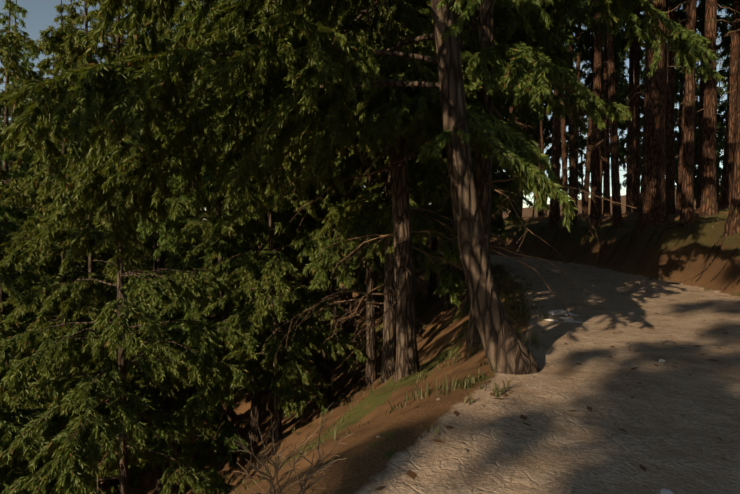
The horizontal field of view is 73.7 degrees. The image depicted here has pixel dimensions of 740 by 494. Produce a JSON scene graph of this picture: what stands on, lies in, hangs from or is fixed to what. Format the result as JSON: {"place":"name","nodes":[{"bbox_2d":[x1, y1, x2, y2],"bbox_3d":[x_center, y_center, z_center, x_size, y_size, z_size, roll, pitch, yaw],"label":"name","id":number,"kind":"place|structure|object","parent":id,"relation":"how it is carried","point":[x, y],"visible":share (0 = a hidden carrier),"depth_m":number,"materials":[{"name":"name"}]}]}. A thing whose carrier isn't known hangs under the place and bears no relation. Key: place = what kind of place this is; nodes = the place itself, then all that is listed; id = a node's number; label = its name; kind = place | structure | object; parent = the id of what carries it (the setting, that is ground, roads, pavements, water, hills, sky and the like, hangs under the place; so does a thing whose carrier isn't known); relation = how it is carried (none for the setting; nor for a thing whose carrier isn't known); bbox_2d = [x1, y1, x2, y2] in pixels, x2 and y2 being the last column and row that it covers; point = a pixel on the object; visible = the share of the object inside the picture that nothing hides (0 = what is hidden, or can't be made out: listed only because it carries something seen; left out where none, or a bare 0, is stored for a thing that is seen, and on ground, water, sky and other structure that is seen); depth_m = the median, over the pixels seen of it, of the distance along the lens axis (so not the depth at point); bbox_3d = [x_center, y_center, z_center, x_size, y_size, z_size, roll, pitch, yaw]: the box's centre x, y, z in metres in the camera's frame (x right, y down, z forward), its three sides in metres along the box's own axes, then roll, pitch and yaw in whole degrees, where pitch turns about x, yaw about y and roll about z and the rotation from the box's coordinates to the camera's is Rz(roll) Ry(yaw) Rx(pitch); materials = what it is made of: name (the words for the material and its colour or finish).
{"place":"outdoors","nodes":[
{"label":"outdoors","id":0,"kind":"place"},
{"bbox_2d":[0,0,730,220],"label":"sky","id":1,"kind":"structure","parent":0,"point":[41,15],"materials":[{"name":"blue"}]},
{"bbox_2d":[9,183,739,493],"bbox_3d":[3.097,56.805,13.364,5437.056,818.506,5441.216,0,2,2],"label":"ground","id":2,"kind":"structure","parent":0,"point":[582,449],"depth_m":6.09,"materials":[{"name":"brown soil"}]},
{"bbox_2d":[0,61,27,208],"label":"tree","id":3,"kind":"object","parent":2,"relation":"on","point":[21,206],"depth_m":42.99,"materials":[{"name":"green plant"}]},
{"bbox_2d":[0,14,43,211],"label":"tree","id":4,"kind":"object","parent":2,"relation":"on","point":[2,119],"visible":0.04,"depth_m":47.01,"materials":[{"name":"green plant"}]},
{"bbox_2d":[8,46,35,211],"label":"tree","id":5,"kind":"object","parent":2,"relation":"on","point":[24,52],"depth_m":56.30,"materials":[{"name":"green plant"}]},
{"bbox_2d":[17,51,38,227],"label":"tree","id":6,"kind":"object","parent":2,"relation":"on","point":[33,56],"visible":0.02,"depth_m":50.07,"materials":[{"name":"green plant"}]},
{"bbox_2d":[0,192,56,468],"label":"cedar","id":7,"kind":"object","parent":2,"relation":"on","point":[23,278],"visible":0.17,"depth_m":21.07,"materials":[{"name":"green plant"}]},
{"bbox_2d":[0,0,73,305],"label":"tree","id":8,"kind":"object","parent":2,"relation":"on","point":[32,213],"visible":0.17,"depth_m":32.31,"materials":[{"name":"green plant"}]},
{"bbox_2d":[0,0,86,358],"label":"cedar","id":9,"kind":"object","parent":2,"relation":"on","point":[7,215],"visible":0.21,"depth_m":25.52,"materials":[{"name":"green plant"}]},
{"bbox_2d":[0,110,89,493],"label":"cedar","id":10,"kind":"object","parent":2,"relation":"on","point":[12,424],"visible":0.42,"depth_m":12.81,"materials":[{"name":"green plant"}]},
{"bbox_2d":[36,25,55,122],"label":"tree","id":11,"kind":"object","parent":2,"relation":"on","point":[50,27],"visible":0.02,"depth_m":57.69,"materials":[{"name":"green plant"}]},
{"bbox_2d":[19,0,79,226],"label":"cedar","id":12,"kind":"object","parent":2,"relation":"on","point":[57,18],"depth_m":37.44,"materials":[{"name":"green plant"}]},
{"bbox_2d":[0,30,114,492],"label":"cedar","id":13,"kind":"object","parent":2,"relation":"on","point":[20,467],"visible":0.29,"depth_m":15.21,"materials":[{"name":"green plant"}]},
{"bbox_2d":[10,5,111,304],"bbox_3d":[-20.781,-4.272,34.831,10.150,25.480,8.653,-1,2,-19],"label":"cedar","id":14,"kind":"object","parent":2,"relation":"on","point":[70,24],"visible":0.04,"depth_m":34.19,"materials":[{"name":"green plant"}]},
{"bbox_2d":[50,24,81,127],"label":"tree","id":15,"kind":"object","parent":2,"relation":"on","point":[51,123],"depth_m":47.56,"materials":[{"name":"green plant"}]},
{"bbox_2d":[1,0,142,481],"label":"cedar","id":16,"kind":"object","parent":2,"relation":"on","point":[30,315],"visible":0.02,"depth_m":24.81,"materials":[{"name":"green plant"}]},
{"bbox_2d":[37,202,116,382],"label":"cedar","id":17,"kind":"object","parent":2,"relation":"on","point":[99,254],"visible":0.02,"depth_m":31.26,"materials":[{"name":"green plant"}]},
{"bbox_2d":[50,0,107,252],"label":"cedar","id":18,"kind":"object","parent":2,"relation":"on","point":[80,1],"visible":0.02,"depth_m":43.20,"materials":[{"name":"green plant"}]},
{"bbox_2d":[0,24,165,493],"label":"cedar","id":19,"kind":"object","parent":2,"relation":"on","point":[95,237],"visible":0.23,"depth_m":15.19,"materials":[{"name":"green plant"}]},
{"bbox_2d":[1,0,182,493],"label":"cedar","id":20,"kind":"object","parent":2,"relation":"on","point":[47,209],"visible":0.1,"depth_m":19.31,"materials":[{"name":"green plant"}]},
{"bbox_2d":[96,0,131,152],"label":"tree","id":21,"kind":"object","parent":2,"relation":"on","point":[111,25],"depth_m":40.28,"materials":[{"name":"green plant"}]},
{"bbox_2d":[60,5,189,430],"bbox_3d":[-14.173,-1.596,28.713,7.645,25.988,7.848,0,2,-4],"label":"cedar","id":22,"kind":"object","parent":2,"relation":"on","point":[109,289],"visible":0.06,"depth_m":27.54,"materials":[{"name":"green plant"}]},
{"bbox_2d":[0,0,257,493],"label":"cedar","id":23,"kind":"object","parent":2,"relation":"on","point":[67,464],"visible":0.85,"depth_m":10.98,"materials":[{"name":"green plant"}]},
{"bbox_2d":[84,5,183,274],"bbox_3d":[-17.236,-6.526,34.014,7.610,28.575,9.607,1,2,18],"label":"tree","id":24,"kind":"object","parent":2,"relation":"on","point":[99,264],"visible":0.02,"depth_m":31.87,"materials":[{"name":"green plant"}]},
{"bbox_2d":[87,8,224,473],"bbox_3d":[-10.622,-1.857,25.448,7.122,28.828,8.997,0,2,4],"label":"cedar","id":25,"kind":"object","parent":2,"relation":"on","point":[189,393],"visible":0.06,"depth_m":24.88,"materials":[{"name":"green plant"}]},
{"bbox_2d":[133,119,182,269],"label":"cedar","id":26,"kind":"object","parent":2,"relation":"on","point":[164,260],"depth_m":40.78,"materials":[{"name":"green plant"}]},
{"bbox_2d":[98,47,226,493],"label":"cedar","id":27,"kind":"object","parent":2,"relation":"on","point":[133,469],"visible":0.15,"depth_m":18.76,"materials":[{"name":"green plant"}]},
{"bbox_2d":[138,2,213,272],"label":"tree","id":28,"kind":"object","parent":2,"relation":"on","point":[205,214],"visible":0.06,"depth_m":31.38,"materials":[{"name":"green plant"}]},
{"bbox_2d":[163,3,205,258],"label":"tree","id":29,"kind":"object","parent":2,"relation":"on","point":[182,216],"depth_m":35.64,"materials":[{"name":"green plant"}]},
{"bbox_2d":[84,1,316,462],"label":"cedar","id":30,"kind":"object","parent":2,"relation":"on","point":[177,315],"visible":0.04,"depth_m":21.99,"materials":[{"name":"green plant"}]},
{"bbox_2d":[116,0,310,493],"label":"cedar","id":31,"kind":"object","parent":2,"relation":"on","point":[228,249],"visible":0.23,"depth_m":15.28,"materials":[{"name":"green plant"}]},
{"bbox_2d":[183,0,299,393],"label":"cedar","id":32,"kind":"object","parent":2,"relation":"on","point":[202,240],"depth_m":29.33,"materials":[{"name":"green plant"}]},
{"bbox_2d":[137,0,364,448],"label":"cedar","id":33,"kind":"object","parent":2,"relation":"on","point":[184,259],"visible":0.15,"depth_m":15.99,"materials":[{"name":"green plant"}]},
{"bbox_2d":[237,231,298,299],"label":"tree","id":34,"kind":"object","parent":2,"relation":"on","point":[239,240],"depth_m":29.88,"materials":[{"name":"green plant"}]},
{"bbox_2d":[170,27,367,443],"bbox_3d":[-2.739,-3.142,14.812,6.154,19.616,5.691,0,2,-9],"label":"cedar","id":35,"kind":"object","parent":2,"relation":"on","point":[273,270],"visible":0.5,"depth_m":13.93,"materials":[{"name":"green plant"}]},
{"bbox_2d":[0,0,539,374],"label":"cedar","id":36,"kind":"object","parent":2,"relation":"on","point":[267,114],"visible":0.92,"depth_m":5.79,"materials":[{"name":"green plant"}]},
{"bbox_2d":[221,248,320,379],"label":"cedar","id":37,"kind":"object","parent":2,"relation":"on","point":[317,360],"visible":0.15,"depth_m":25.36,"materials":[{"name":"green plant"}]},
{"bbox_2d":[224,402,352,493],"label":"dry shrub","id":38,"kind":"object","parent":2,"relation":"on","point":[276,470],"visible":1,"depth_m":2.81,"materials":[{"name":"brown plant"}]},
{"bbox_2d":[201,13,466,408],"bbox_3d":[-1.280,-5.936,16.727,10.541,24.206,7.888,2,3,51],"label":"cedar","id":39,"kind":"object","parent":2,"relation":"on","point":[454,280],"visible":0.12,"depth_m":14.59,"materials":[{"name":"green plant"}]},
{"bbox_2d":[296,178,384,325],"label":"cedar","id":40,"kind":"object","parent":2,"relation":"on","point":[340,303],"depth_m":31.99,"materials":[{"name":"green plant"}]},
{"bbox_2d":[288,174,414,336],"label":"tree","id":41,"kind":"object","parent":2,"relation":"on","point":[363,284],"visible":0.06,"depth_m":28.00,"materials":[{"name":"green plant"}]},
{"bbox_2d":[297,172,418,367],"bbox_3d":[-1.534,-6.238,23.793,6.928,25.321,7.250,1,2,22],"label":"tree","id":42,"kind":"object","parent":2,"relation":"on","point":[347,326],"visible":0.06,"depth_m":23.09,"materials":[{"name":"green plant"}]},
{"bbox_2d":[266,0,471,382],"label":"cedar","id":43,"kind":"object","parent":2,"relation":"on","point":[389,339],"visible":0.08,"depth_m":13.31,"materials":[{"name":"green plant"}]},
{"bbox_2d":[261,0,527,387],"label":"cedar","id":44,"kind":"object","parent":2,"relation":"on","point":[373,206],"visible":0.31,"depth_m":12.85,"materials":[{"name":"green plant"}]},
{"bbox_2d":[160,0,633,382],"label":"cedar","id":45,"kind":"object","parent":2,"relation":"on","point":[516,82],"visible":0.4,"depth_m":8.25,"materials":[{"name":"green plant"}]},
{"bbox_2d":[411,187,445,300],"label":"tree","id":46,"kind":"object","parent":2,"relation":"on","point":[432,276],"depth_m":26.62,"materials":[{"name":"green plant"}]},
{"bbox_2d":[350,2,554,310],"bbox_3d":[3.588,-10.740,20.923,7.839,27.814,8.290,1,2,33],"label":"cedar","id":47,"kind":"object","parent":2,"relation":"on","point":[447,304],"visible":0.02,"depth_m":20.78,"materials":[{"name":"green plant"}]},
{"bbox_2d":[429,96,532,270],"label":"tree","id":48,"kind":"object","parent":2,"relation":"on","point":[497,222],"visible":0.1,"depth_m":22.79,"materials":[{"name":"green plant"}]},
{"bbox_2d":[225,216,739,493],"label":"grass tufts","id":49,"kind":"object","parent":2,"relation":"on","point":[496,391],"visible":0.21,"depth_m":10.22,"materials":[{"name":"green plant"}]},
{"bbox_2d":[508,98,549,215],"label":"tree","id":50,"kind":"object","parent":2,"relation":"on","point":[536,120],"visible":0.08,"depth_m":46.49,"materials":[{"name":"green plant"}]},
{"bbox_2d":[518,103,552,192],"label":"tree","id":51,"kind":"object","parent":2,"relation":"on","point":[550,127],"visible":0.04,"depth_m":54.59,"materials":[{"name":"green plant"}]},
{"bbox_2d":[349,0,724,347],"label":"cedar","id":52,"kind":"object","parent":2,"relation":"on","point":[480,31],"visible":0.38,"depth_m":8.51,"materials":[{"name":"green plant"}]},
{"bbox_2d":[519,45,564,216],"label":"pine","id":53,"kind":"object","parent":2,"relation":"on","point":[526,127],"depth_m":46.37,"materials":[{"name":"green plant"}]},
{"bbox_2d":[532,144,561,216],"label":"tree","id":54,"kind":"object","parent":2,"relation":"on","point":[545,148],"visible":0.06,"depth_m":69.80,"materials":[{"name":"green plant"}]},
{"bbox_2d":[530,45,565,214],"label":"pine","id":55,"kind":"object","parent":2,"relation":"on","point":[540,131],"visible":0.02,"depth_m":44.05,"materials":[{"name":"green plant"}]},
{"bbox_2d":[521,13,576,221],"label":"pine","id":56,"kind":"object","parent":2,"relation":"on","point":[559,218],"depth_m":33.28,"materials":[{"name":"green plant"}]},
{"bbox_2d":[374,252,739,490],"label":"track litter","id":57,"kind":"object","parent":2,"relation":"on","point":[410,473],"visible":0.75,"depth_m":5.61,"materials":[{"name":"brown plant"}]},
{"bbox_2d":[528,84,590,143],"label":"tree","id":58,"kind":"object","parent":2,"relation":"on","point":[546,133],"visible":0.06,"depth_m":52.30,"materials":[{"name":"green plant"}]},
{"bbox_2d":[545,97,584,172],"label":"tree","id":59,"kind":"object","parent":2,"relation":"on","point":[548,152],"visible":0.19,"depth_m":59.61,"materials":[{"name":"green plant"}]},
{"bbox_2d":[548,24,586,214],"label":"pine","id":60,"kind":"object","parent":2,"relation":"on","point":[564,176],"visible":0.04,"depth_m":40.69,"materials":[{"name":"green plant"}]},
{"bbox_2d":[547,59,590,199],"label":"pine","id":61,"kind":"object","parent":2,"relation":"on","point":[581,153],"visible":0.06,"depth_m":66.66,"materials":[{"name":"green plant"}]},
{"bbox_2d":[566,23,589,213],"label":"tree","id":62,"kind":"object","parent":2,"relation":"on","point":[578,59],"visible":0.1,"depth_m":36.13,"materials":[{"name":"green plant"}]},
{"bbox_2d":[561,115,602,207],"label":"tree","id":63,"kind":"object","parent":2,"relation":"on","point":[581,175],"visible":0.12,"depth_m":67.44,"materials":[{"name":"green plant"}]},
{"bbox_2d":[545,2,623,230],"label":"pine","id":64,"kind":"object","parent":2,"relation":"on","point":[553,217],"visible":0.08,"depth_m":30.51,"materials":[{"name":"brown plant"}]},
{"bbox_2d":[542,1,630,226],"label":"pine","id":65,"kind":"object","parent":2,"relation":"on","point":[584,39],"visible":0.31,"depth_m":28.61,"materials":[{"name":"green plant"}]},
{"bbox_2d":[558,0,619,230],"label":"pine","id":66,"kind":"object","parent":2,"relation":"on","point":[595,219],"visible":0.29,"depth_m":25.73,"materials":[{"name":"brown plant"}]},
{"bbox_2d":[566,25,628,213],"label":"pine","id":67,"kind":"object","parent":2,"relation":"on","point":[588,79],"visible":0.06,"depth_m":42.21,"materials":[{"name":"brown plant"}]},
{"bbox_2d":[580,0,623,226],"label":"pine","id":68,"kind":"object","parent":2,"relation":"on","point":[617,219],"visible":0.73,"depth_m":24.27,"materials":[{"name":"brown plant"}]},
{"bbox_2d":[578,73,627,212],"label":"pine","id":69,"kind":"object","parent":2,"relation":"on","point":[584,143],"visible":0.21,"depth_m":58.87,"materials":[{"name":"green plant"}]},
{"bbox_2d":[565,9,645,216],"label":"pine","id":70,"kind":"object","parent":2,"relation":"on","point":[606,157],"visible":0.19,"depth_m":33.16,"materials":[{"name":"brown plant"}]},
{"bbox_2d":[544,309,673,493],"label":"rocks","id":71,"kind":"object","parent":2,"relation":"on","point":[663,490],"visible":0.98,"depth_m":9.34,"materials":[{"name":"grey stone"}]},
{"bbox_2d":[581,24,640,214],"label":"pine","id":72,"kind":"object","parent":2,"relation":"on","point":[623,101],"visible":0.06,"depth_m":46.56,"materials":[{"name":"brown plant"}]},
{"bbox_2d":[585,14,644,186],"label":"pine","id":73,"kind":"object","parent":2,"relation":"on","point":[616,79],"visible":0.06,"depth_m":43.51,"materials":[{"name":"green plant"}]},
{"bbox_2d":[602,55,641,170],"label":"tree","id":74,"kind":"object","parent":2,"relation":"on","point":[622,138],"visible":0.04,"depth_m":58.94,"materials":[{"name":"green plant"}]},
{"bbox_2d":[602,30,642,162],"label":"tree","id":75,"kind":"object","parent":2,"relation":"on","point":[622,81],"visible":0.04,"depth_m":54.20,"materials":[{"name":"green plant"}]},
{"bbox_2d":[529,215,739,290],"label":"bank roots","id":76,"kind":"object","parent":2,"relation":"on","point":[713,246],"visible":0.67,"depth_m":18.86,"materials":[{"name":"brown plant"}]},
{"bbox_2d":[602,0,683,212],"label":"pine","id":77,"kind":"object","parent":2,"relation":"on","point":[629,147],"visible":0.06,"depth_m":35.93,"materials":[{"name":"brown plant"}]},
{"bbox_2d":[604,0,685,212],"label":"pine","id":78,"kind":"object","parent":2,"relation":"on","point":[635,155],"visible":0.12,"depth_m":29.10,"materials":[{"name":"brown plant"}]},
{"bbox_2d":[618,55,677,179],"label":"pine","id":79,"kind":"object","parent":2,"relation":"on","point":[622,142],"visible":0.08,"depth_m":55.83,"materials":[{"name":"brown plant"}]},
{"bbox_2d":[620,44,675,189],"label":"pine","id":80,"kind":"object","parent":2,"relation":"on","point":[625,161],"visible":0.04,"depth_m":65.67,"materials":[{"name":"brown plant"}]},
{"bbox_2d":[613,16,698,125],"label":"pine","id":81,"kind":"object","parent":2,"relation":"on","point":[621,94],"visible":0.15,"depth_m":39.95,"materials":[{"name":"green plant"}]},
{"bbox_2d":[633,49,683,120],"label":"tree","id":82,"kind":"object","parent":2,"relation":"on","point":[643,74],"depth_m":48.90,"materials":[{"name":"green plant"}]},
{"bbox_2d":[627,0,701,235],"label":"pine","id":83,"kind":"object","parent":2,"relation":"on","point":[652,209],"visible":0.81,"depth_m":20.30,"materials":[{"name":"brown plant"}]},
{"bbox_2d":[640,10,698,157],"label":"pine","id":84,"kind":"object","parent":2,"relation":"on","point":[677,134],"visible":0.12,"depth_m":42.36,"materials":[{"name":"green plant"}]},
{"bbox_2d":[658,0,699,226],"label":"pine","id":85,"kind":"object","parent":2,"relation":"on","point":[687,216],"visible":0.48,"depth_m":17.70,"materials":[{"name":"brown plant"}]},
{"bbox_2d":[674,89,683,192],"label":"tree","id":86,"kind":"object","parent":2,"relation":"on","point":[676,150],"depth_m":58.63,"materials":[{"name":"brown plant"}]},
{"bbox_2d":[665,0,697,214],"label":"pine","id":87,"kind":"object","parent":2,"relation":"on","point":[670,166],"visible":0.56,"depth_m":24.54,"materials":[{"name":"brown plant"}]},
{"bbox_2d":[666,4,731,208],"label":"pine","id":88,"kind":"object","parent":2,"relation":"on","point":[721,27],"visible":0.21,"depth_m":32.62,"materials":[{"name":"brown plant"}]},
{"bbox_2d":[666,0,731,210],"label":"pine","id":89,"kind":"object","parent":2,"relation":"on","point":[679,195],"visible":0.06,"depth_m":30.42,"materials":[{"name":"brown plant"}]},
{"bbox_2d":[675,82,722,206],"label":"pine","id":90,"kind":"object","parent":2,"relation":"on","point":[717,174],"visible":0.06,"depth_m":54.02,"materials":[{"name":"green plant"}]},
{"bbox_2d":[674,4,725,202],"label":"pine","id":91,"kind":"object","parent":2,"relation":"on","point":[681,84],"visible":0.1,"depth_m":44.18,"materials":[{"name":"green plant"}]},
{"bbox_2d":[675,7,724,177],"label":"pine","id":92,"kind":"object","parent":2,"relation":"on","point":[720,140],"visible":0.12,"depth_m":53.45,"materials":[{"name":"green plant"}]},
{"bbox_2d":[668,0,739,205],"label":"pine","id":93,"kind":"object","parent":2,"relation":"on","point":[727,173],"visible":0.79,"depth_m":22.50,"materials":[{"name":"brown plant"}]},
{"bbox_2d":[675,0,732,134],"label":"pine","id":94,"kind":"object","parent":2,"relation":"on","point":[699,9],"visible":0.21,"depth_m":27.94,"materials":[{"name":"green plant"}]},
{"bbox_2d":[680,0,738,216],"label":"pine","id":95,"kind":"object","parent":2,"relation":"on","point":[708,204],"visible":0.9,"depth_m":17.91,"materials":[{"name":"brown plant"}]},
{"bbox_2d":[694,48,727,195],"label":"tree","id":96,"kind":"object","parent":2,"relation":"on","point":[717,142],"visible":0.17,"depth_m":56.41,"materials":[{"name":"green plant"}]},
{"bbox_2d":[694,83,727,203],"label":"tree","id":97,"kind":"object","parent":2,"relation":"on","point":[720,180],"visible":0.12,"depth_m":61.05,"materials":[{"name":"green plant"}]},
{"bbox_2d":[695,12,737,160],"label":"pine","id":98,"kind":"object","parent":2,"relation":"on","point":[722,108],"visible":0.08,"depth_m":43.10,"materials":[{"name":"green plant"}]},
{"bbox_2d":[696,0,739,124],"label":"tree","id":99,"kind":"object","parent":2,"relation":"on","point":[723,45],"visible":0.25,"depth_m":31.26,"materials":[{"name":"green plant"}]},
{"bbox_2d":[717,6,732,59],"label":"tree","id":100,"kind":"object","parent":2,"relation":"on","point":[727,50],"visible":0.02,"depth_m":38.06,"materials":[{"name":"green plant"}]},
{"bbox_2d":[722,5,732,64],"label":"tree","id":101,"kind":"object","parent":2,"relation":"on","point":[726,62],"visible":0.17,"depth_m":39.80,"materials":[{"name":"green plant"}]},
{"bbox_2d":[717,19,739,107],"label":"tree","id":102,"kind":"object","parent":2,"relation":"on","point":[718,42],"visible":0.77,"depth_m":19.80,"materials":[{"name":"green plant"}]},
{"bbox_2d":[724,51,739,235],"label":"tree","id":103,"kind":"object","parent":2,"relation":"on","point":[732,226],"visible":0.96,"depth_m":14.45,"materials":[{"name":"brown plant"}]}
]}

